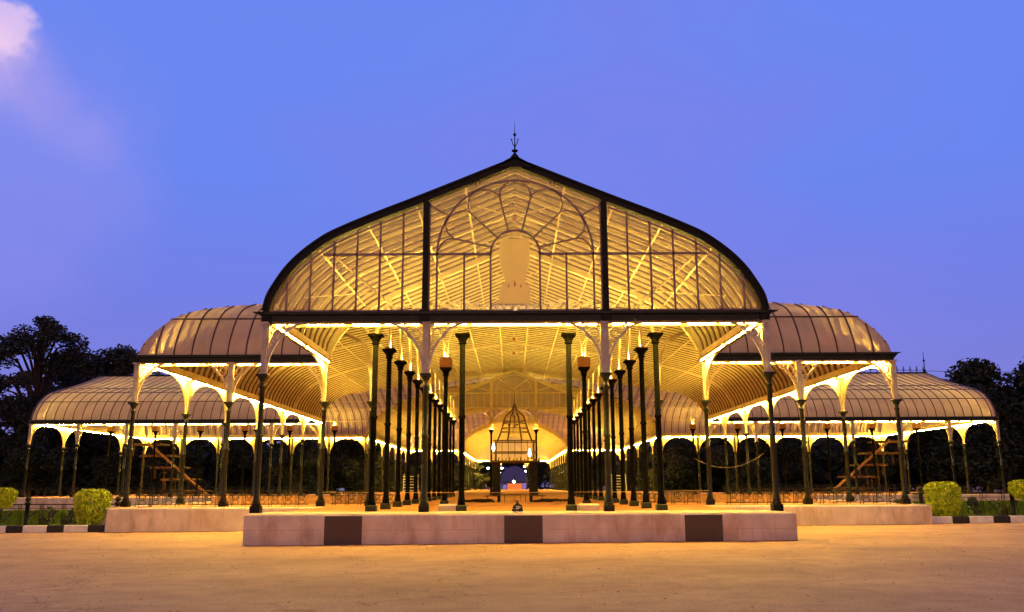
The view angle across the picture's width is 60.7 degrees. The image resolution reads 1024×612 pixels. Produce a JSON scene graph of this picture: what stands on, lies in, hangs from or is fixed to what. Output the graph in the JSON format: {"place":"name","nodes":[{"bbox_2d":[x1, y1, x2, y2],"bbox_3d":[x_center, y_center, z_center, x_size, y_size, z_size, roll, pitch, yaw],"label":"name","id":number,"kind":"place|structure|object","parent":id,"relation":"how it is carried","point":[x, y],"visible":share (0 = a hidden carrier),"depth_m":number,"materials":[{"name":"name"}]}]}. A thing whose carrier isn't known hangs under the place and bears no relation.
{"place":"outdoors","nodes":[
{"label":"outdoors","id":0,"kind":"place"},
{"bbox_2d":[0,510,78,525],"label":"lawn","id":1,"kind":"structure","parent":0,"point":[33,517],"depth_m":52.65,"materials":[{"name":"green plant"}]},
{"bbox_2d":[33,506,55,524],"bbox_3d":[-20.660,9.325,38.653,0.911,0.997,0.628,6,-13,-28],"label":"garden plant","id":2,"kind":"object","parent":1,"relation":"on","point":[43,520],"visible":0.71,"depth_m":38.63,"materials":[{"name":"green plant"}]},
{"bbox_2d":[0,496,125,525],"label":"iron railing","id":3,"kind":"object","parent":1,"relation":"on","point":[27,504],"visible":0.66,"depth_m":37.88,"materials":[{"name":"black metal"}]},
{"bbox_2d":[60,508,76,524],"bbox_3d":[-19.500,9.321,38.521,0.916,0.930,0.693,0,-12,0],"label":"garden plant","id":4,"kind":"object","parent":1,"relation":"on","point":[66,519],"visible":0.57,"depth_m":38.41,"materials":[{"name":"green plant"}]},
{"bbox_2d":[17,489,917,511],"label":"hall floor","id":5,"kind":"structure","parent":0,"point":[509,503],"depth_m":40.21,"materials":[{"name":"beige stone"}]},
{"bbox_2d":[13,487,303,496],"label":"fence","id":6,"kind":"object","parent":5,"relation":"on","point":[131,490],"visible":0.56,"depth_m":74.98,"materials":[{"name":"black metal"}]},
{"bbox_2d":[133,442,210,495],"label":"stepped plant stand","id":7,"kind":"object","parent":5,"relation":"on","point":[165,457],"visible":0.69,"depth_m":83.66,"materials":[{"name":"brown wood"}]},
{"bbox_2d":[133,490,308,506],"bbox_3d":[-12.498,8.283,37.612,7.500,0.682,0.050,0,-12,0],"label":"iron railing","id":8,"kind":"object","parent":5,"relation":"on","point":[205,496],"visible":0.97,"depth_m":37.61,"materials":[{"name":"black metal"}]},
{"bbox_2d":[212,496,376,503],"bbox_3d":[-11.342,10.155,45.904,8.558,0.340,5.322,0,-12,0],"label":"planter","id":9,"kind":"object","parent":5,"relation":"on","point":[313,499],"visible":0.45,"depth_m":43.65,"materials":[{"name":"orange brick"}]},
{"bbox_2d":[330,491,394,505],"bbox_3d":[-6.597,8.622,39.274,3.100,0.642,0.050,0,-12,0],"label":"iron railing","id":10,"kind":"object","parent":5,"relation":"on","point":[332,503],"visible":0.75,"depth_m":39.27,"materials":[{"name":"black metal"}]},
{"bbox_2d":[403,476,413,490],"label":"white plant ladder","id":11,"kind":"object","parent":5,"relation":"on","point":[410,484],"visible":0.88,"depth_m":115.63,"materials":[{"name":"paint"}]},
{"bbox_2d":[438,504,456,510],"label":"stone block","id":12,"kind":"structure","parent":5,"relation":"on","point":[446,507],"depth_m":29.39,"materials":[{"name":"beige stone"}]},
{"bbox_2d":[20,123,1007,512],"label":"glass house","id":13,"kind":"structure","parent":5,"relation":"on","point":[398,331],"depth_m":40.36,"materials":[{"name":"glass"}]},
{"bbox_2d":[346,490,708,492],"bbox_3d":[0.151,8.085,38.051,16.800,0.072,0.023,0,-12,0],"label":"barrier cord","id":14,"kind":"object","parent":13,"relation":"attached to","point":[496,492],"visible":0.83,"depth_m":38.04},
{"bbox_2d":[694,453,763,467],"bbox_3d":[11.251,7.997,45.309,3.615,0.761,0.034,0,-12,0],"label":"hanging cable","id":15,"kind":"object","parent":13,"relation":"hanging from","point":[732,467],"visible":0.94,"depth_m":45.25,"materials":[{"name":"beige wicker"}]},
{"bbox_2d":[484,392,545,501],"bbox_3d":[0.149,7.569,47.332,3.201,5.906,2.625,0,-12,0],"label":"bell shaped kiosk","id":16,"kind":"object","parent":5,"relation":"on","point":[532,475],"visible":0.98,"depth_m":46.34,"materials":[{"name":"black metal"}]},
{"bbox_2d":[577,503,599,510],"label":"stone block","id":17,"kind":"structure","parent":5,"relation":"on","point":[588,506],"depth_m":29.39,"materials":[{"name":"beige stone"}]},
{"bbox_2d":[611,475,626,490],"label":"white plant ladder","id":18,"kind":"object","parent":5,"relation":"on","point":[618,481],"visible":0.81,"depth_m":115.67,"materials":[{"name":"paint"}]},
{"bbox_2d":[636,490,700,503],"bbox_3d":[6.903,8.570,39.274,3.100,0.642,0.050,0,-12,0],"label":"iron railing","id":19,"kind":"object","parent":5,"relation":"on","point":[685,493],"visible":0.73,"depth_m":39.28,"materials":[{"name":"black metal"}]},
{"bbox_2d":[653,494,817,501],"bbox_3d":[11.658,10.067,45.904,8.558,0.340,5.322,0,-12,0],"label":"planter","id":20,"kind":"object","parent":5,"relation":"on","point":[717,497],"visible":0.48,"depth_m":43.67,"materials":[{"name":"orange brick"}]},
{"bbox_2d":[724,488,898,504],"bbox_3d":[12.902,8.185,37.612,7.500,0.682,0.050,0,-12,0],"label":"iron railing","id":21,"kind":"object","parent":5,"relation":"on","point":[810,495],"visible":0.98,"depth_m":37.62,"materials":[{"name":"black metal"}]},
{"bbox_2d":[722,484,1007,493],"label":"fence","id":22,"kind":"object","parent":5,"relation":"on","point":[965,487],"visible":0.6,"depth_m":74.98,"materials":[{"name":"black metal"}]},
{"bbox_2d":[835,439,908,491],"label":"stepped plant stand","id":23,"kind":"object","parent":5,"relation":"on","point":[885,442],"visible":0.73,"depth_m":83.67,"materials":[{"name":"brown wood"}]},
{"bbox_2d":[465,499,494,501],"bbox_3d":[-1.730,10.041,45.137,1.670,0.199,1.014,0,-12,0],"label":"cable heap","id":24,"kind":"object","parent":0,"point":[481,500],"visible":0.98,"depth_m":44.90,"materials":[{"name":"black rubber"}]},
{"bbox_2d":[0,486,1023,611],"bbox_3d":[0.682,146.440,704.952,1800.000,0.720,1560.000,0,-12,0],"label":"ground","id":25,"kind":"structure","parent":0,"point":[192,571],"depth_m":17.12,"materials":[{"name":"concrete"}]},
{"bbox_2d":[0,422,78,495],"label":"dense tree","id":26,"kind":"object","parent":25,"relation":"on","point":[42,464],"visible":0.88,"depth_m":114.44,"materials":[{"name":"green plant"}]},
{"bbox_2d":[0,315,97,495],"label":"spreading tree","id":27,"kind":"object","parent":25,"relation":"on","point":[17,342],"visible":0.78,"depth_m":121.37,"materials":[{"name":"green plant"}]},
{"bbox_2d":[0,346,99,495],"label":"spreading tree","id":28,"kind":"object","parent":25,"relation":"on","point":[81,368],"visible":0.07,"depth_m":140.25,"materials":[{"name":"green plant"}]},
{"bbox_2d":[0,525,105,532],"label":"striped kerb","id":29,"kind":"structure","parent":25,"relation":"on","point":[49,528],"depth_m":35.81,"materials":[{"name":"black paint"}]},
{"bbox_2d":[3,497,212,509],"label":"platform","id":30,"kind":"structure","parent":25,"relation":"on","point":[69,500],"depth_m":74.21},
{"bbox_2d":[53,344,163,453],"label":"spreading tree","id":31,"kind":"object","parent":25,"relation":"on","point":[120,358],"visible":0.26,"depth_m":137.72,"materials":[{"name":"green plant"}]},
{"bbox_2d":[93,441,146,494],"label":"dense tree","id":32,"kind":"object","parent":25,"relation":"on","point":[112,454],"depth_m":136.68,"materials":[{"name":"green plant"}]},
{"bbox_2d":[105,531,230,532],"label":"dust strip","id":33,"kind":"object","parent":25,"relation":"on","point":[192,531],"visible":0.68,"depth_m":35.26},
{"bbox_2d":[192,439,211,444],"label":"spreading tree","id":34,"kind":"object","parent":25,"relation":"on","point":[202,440],"visible":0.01,"depth_m":144.58,"materials":[{"name":"green plant"}]},
{"bbox_2d":[105,507,321,531],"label":"side platform","id":35,"kind":"structure","parent":25,"relation":"on","point":[175,519],"depth_m":35.50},
{"bbox_2d":[410,452,440,487],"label":"dense tree","id":36,"kind":"object","parent":25,"relation":"on","point":[411,456],"visible":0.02,"depth_m":198.88,"materials":[{"name":"green plant"}]},
{"bbox_2d":[470,460,486,472],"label":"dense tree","id":37,"kind":"object","parent":25,"relation":"on","point":[483,463],"visible":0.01,"depth_m":239.25,"materials":[{"name":"green plant"}]},
{"bbox_2d":[51,496,929,524],"bbox_3d":[0.180,15.676,69.058,87.600,1.259,65.400,0,-12,0],"label":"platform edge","id":38,"kind":"object","parent":25,"relation":"on","point":[103,522],"visible":0.12,"depth_m":37.15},
{"bbox_2d":[480,461,514,488],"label":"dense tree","id":39,"kind":"object","parent":25,"relation":"on","point":[485,469],"visible":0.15,"depth_m":243.51,"materials":[{"name":"green plant"}]},
{"bbox_2d":[0,422,1008,496],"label":"undergrowth","id":40,"kind":"object","parent":25,"relation":"on","point":[83,478],"visible":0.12,"depth_m":138.68,"materials":[{"name":"green plant"}]},
{"bbox_2d":[501,466,527,489],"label":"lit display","id":41,"kind":"object","parent":25,"relation":"on","point":[513,477],"visible":0.83,"depth_m":209.92,"materials":[{"name":"blue metal"}]},
{"bbox_2d":[240,540,798,546],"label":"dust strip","id":42,"kind":"object","parent":25,"relation":"on","point":[523,543],"visible":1,"depth_m":26.15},
{"bbox_2d":[242,510,797,545],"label":"front platform","id":43,"kind":"structure","parent":25,"relation":"on","point":[357,528],"depth_m":26.40,"materials":[{"name":"white concrete"}]},
{"bbox_2d":[512,499,522,512],"bbox_3d":[0.174,6.317,27.688,0.368,0.415,0.366,0,-12,0],"label":"seated ornament","id":44,"kind":"object","parent":43,"relation":"on","point":[517,507],"visible":1,"depth_m":27.57,"materials":[{"name":"white paint"}]},
{"bbox_2d":[502,461,557,488],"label":"dense tree","id":45,"kind":"object","parent":25,"relation":"on","point":[541,474],"visible":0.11,"depth_m":240.48,"materials":[{"name":"green plant"}]},
{"bbox_2d":[541,452,579,481],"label":"dense tree","id":46,"kind":"object","parent":25,"relation":"on","point":[547,474],"visible":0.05,"depth_m":238.50,"materials":[{"name":"green plant"}]},
{"bbox_2d":[566,450,618,485],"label":"dense tree","id":47,"kind":"object","parent":25,"relation":"on","point":[603,466],"visible":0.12,"depth_m":197.98,"materials":[{"name":"green plant"}]},
{"bbox_2d":[704,505,932,524],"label":"side platform","id":48,"kind":"structure","parent":25,"relation":"on","point":[856,514],"depth_m":35.52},
{"bbox_2d":[797,524,924,525],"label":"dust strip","id":49,"kind":"object","parent":25,"relation":"on","point":[889,524],"visible":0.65,"depth_m":35.34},
{"bbox_2d":[818,494,1022,501],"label":"platform","id":50,"kind":"structure","parent":25,"relation":"on","point":[988,497],"depth_m":74.23,"materials":[{"name":"beige stone"}]},
{"bbox_2d":[888,430,976,490],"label":"dense tree","id":51,"kind":"object","parent":25,"relation":"on","point":[936,464],"visible":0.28,"depth_m":122.23,"materials":[{"name":"green plant"}]},
{"bbox_2d":[942,523,974,523],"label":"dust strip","id":52,"kind":"object","parent":25,"relation":"on","point":[958,523],"visible":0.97,"depth_m":35.77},
{"bbox_2d":[922,357,1023,492],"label":"dense tree","id":53,"kind":"object","parent":25,"relation":"on","point":[983,463],"visible":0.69,"depth_m":117.62,"materials":[{"name":"green plant"}]},
{"bbox_2d":[932,516,1023,523],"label":"striped kerb","id":54,"kind":"structure","parent":25,"relation":"on","point":[975,519],"depth_m":35.86,"materials":[{"name":"white paint"}]},
{"bbox_2d":[993,361,1023,479],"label":"dense tree","id":55,"kind":"object","parent":25,"relation":"on","point":[1018,380],"visible":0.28,"depth_m":119.54,"materials":[{"name":"green plant"}]},
{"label":"planting bed","id":56,"kind":"structure","parent":25,"relation":"on","visible":0},
{"bbox_2d":[0,487,18,525],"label":"clipped shrub","id":57,"kind":"object","parent":56,"relation":"on","point":[8,496],"visible":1,"depth_m":37.12,"materials":[{"name":"green plant"}]},
{"bbox_2d":[73,488,112,524],"bbox_3d":[-17.852,8.636,37.279,1.563,1.732,1.583,0,-12,0],"label":"clipped shrub","id":58,"kind":"object","parent":56,"relation":"on","point":[87,513],"visible":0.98,"depth_m":36.82,"materials":[{"name":"green plant"}]},
{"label":"planting bed","id":59,"kind":"structure","parent":25,"relation":"on","visible":0},
{"bbox_2d":[923,481,962,515],"bbox_3d":[18.373,8.305,37.285,1.512,1.676,1.560,0,-12,0],"label":"clipped shrub","id":60,"kind":"object","parent":59,"relation":"on","point":[936,499],"visible":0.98,"depth_m":36.89,"materials":[{"name":"green plant"}]},
{"bbox_2d":[1007,479,1023,499],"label":"clipped shrub","id":61,"kind":"object","parent":59,"relation":"on","point":[1016,489],"visible":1,"depth_m":37.23,"materials":[{"name":"green plant"}]},
{"bbox_2d":[3,526,1020,611],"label":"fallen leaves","id":62,"kind":"object","parent":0,"point":[479,570],"visible":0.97,"depth_m":16.73,"materials":[{"name":"brown plant"}]},
{"bbox_2d":[0,0,1023,485],"label":"sky","id":63,"kind":"structure","parent":0,"point":[161,161],"materials":[{"name":"blue"}]},
{"bbox_2d":[532,498,567,501],"bbox_3d":[2.017,10.036,45.182,1.943,0.199,0.910,-5,-13,22],"label":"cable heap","id":64,"kind":"object","parent":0,"point":[547,500],"visible":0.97,"depth_m":44.90,"materials":[{"name":"black rubber"}]},
{"bbox_2d":[890,500,1023,515],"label":"lawn","id":65,"kind":"structure","parent":0,"point":[987,506],"depth_m":53.55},
{"bbox_2d":[911,487,1023,515],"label":"iron railing","id":66,"kind":"object","parent":65,"relation":"on","point":[1012,501],"visible":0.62,"depth_m":37.92,"materials":[{"name":"black metal"}]},
{"bbox_2d":[967,496,980,515],"bbox_3d":[20.362,8.867,38.517,0.660,1.036,0.718,0,-12,0],"label":"garden plant","id":67,"kind":"object","parent":65,"relation":"on","point":[976,505],"visible":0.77,"depth_m":38.46,"materials":[{"name":"green plant"}]},
{"bbox_2d":[994,500,1010,514],"bbox_3d":[21.774,8.955,38.668,0.796,0.899,0.657,0,-12,0],"label":"garden plant","id":68,"kind":"object","parent":65,"relation":"on","point":[1000,510],"visible":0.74,"depth_m":38.63,"materials":[{"name":"green plant"}]},
{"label":"far ground","id":69,"kind":"structure","parent":0,"visible":0},
{"bbox_2d":[90,435,155,494],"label":"dense tree","id":70,"kind":"object","parent":69,"relation":"on","point":[99,473],"visible":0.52,"depth_m":121.81,"materials":[{"name":"green plant"}]},
{"bbox_2d":[138,439,207,493],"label":"dense tree","id":71,"kind":"object","parent":69,"relation":"on","point":[191,457],"visible":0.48,"depth_m":119.12,"materials":[{"name":"green plant"}]},
{"bbox_2d":[209,439,278,493],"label":"dense tree","id":72,"kind":"object","parent":69,"relation":"on","point":[235,460],"visible":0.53,"depth_m":127.69,"materials":[{"name":"green plant"}]},
{"bbox_2d":[262,440,278,463],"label":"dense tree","id":73,"kind":"object","parent":69,"relation":"on","point":[264,444],"depth_m":142.12,"materials":[{"name":"green plant"}]},
{"bbox_2d":[260,438,323,493],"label":"dense tree","id":74,"kind":"object","parent":69,"relation":"on","point":[310,455],"visible":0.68,"depth_m":122.32,"materials":[{"name":"green plant"}]},
{"bbox_2d":[273,440,337,493],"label":"dense tree","id":75,"kind":"object","parent":69,"relation":"on","point":[325,482],"visible":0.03,"depth_m":139.36,"materials":[{"name":"green plant"}]},
{"bbox_2d":[296,473,393,493],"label":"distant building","id":76,"kind":"structure","parent":69,"relation":"on","point":[342,489],"depth_m":146.78,"materials":[{"name":"orange metal"}]},
{"bbox_2d":[324,438,389,493],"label":"dense tree","id":77,"kind":"object","parent":69,"relation":"on","point":[352,460],"visible":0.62,"depth_m":130.13,"materials":[{"name":"green plant"}]},
{"bbox_2d":[347,442,404,487],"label":"dense tree","id":78,"kind":"object","parent":69,"relation":"on","point":[391,471],"visible":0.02,"depth_m":147.44,"materials":[{"name":"green plant"}]},
{"bbox_2d":[390,450,418,488],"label":"dense tree","id":79,"kind":"object","parent":69,"relation":"on","point":[403,468],"visible":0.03,"depth_m":167.72,"materials":[{"name":"green plant"}]},
{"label":"far ground","id":80,"kind":"structure","parent":0,"visible":0},
{"bbox_2d":[616,447,654,488],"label":"dense tree","id":81,"kind":"object","parent":80,"relation":"on","point":[628,468],"visible":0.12,"depth_m":167.25,"materials":[{"name":"green plant"}]},
{"bbox_2d":[648,437,707,491],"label":"dense tree","id":82,"kind":"object","parent":80,"relation":"on","point":[678,457],"visible":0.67,"depth_m":129.53,"materials":[{"name":"green plant"}]},
{"bbox_2d":[689,437,752,491],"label":"dense tree","id":83,"kind":"object","parent":80,"relation":"on","point":[719,471],"visible":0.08,"depth_m":138.16,"materials":[{"name":"green plant"}]},
{"bbox_2d":[710,437,781,491],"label":"dense tree","id":84,"kind":"object","parent":80,"relation":"on","point":[765,470],"visible":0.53,"depth_m":121.67,"materials":[{"name":"green plant"}]},
{"bbox_2d":[767,437,825,491],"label":"dense tree","id":85,"kind":"object","parent":80,"relation":"on","point":[794,463],"visible":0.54,"depth_m":127.14,"materials":[{"name":"green plant"}]},
{"bbox_2d":[831,436,898,491],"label":"dense tree","id":86,"kind":"object","parent":80,"relation":"on","point":[862,444],"visible":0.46,"depth_m":120.08,"materials":[{"name":"green plant"}]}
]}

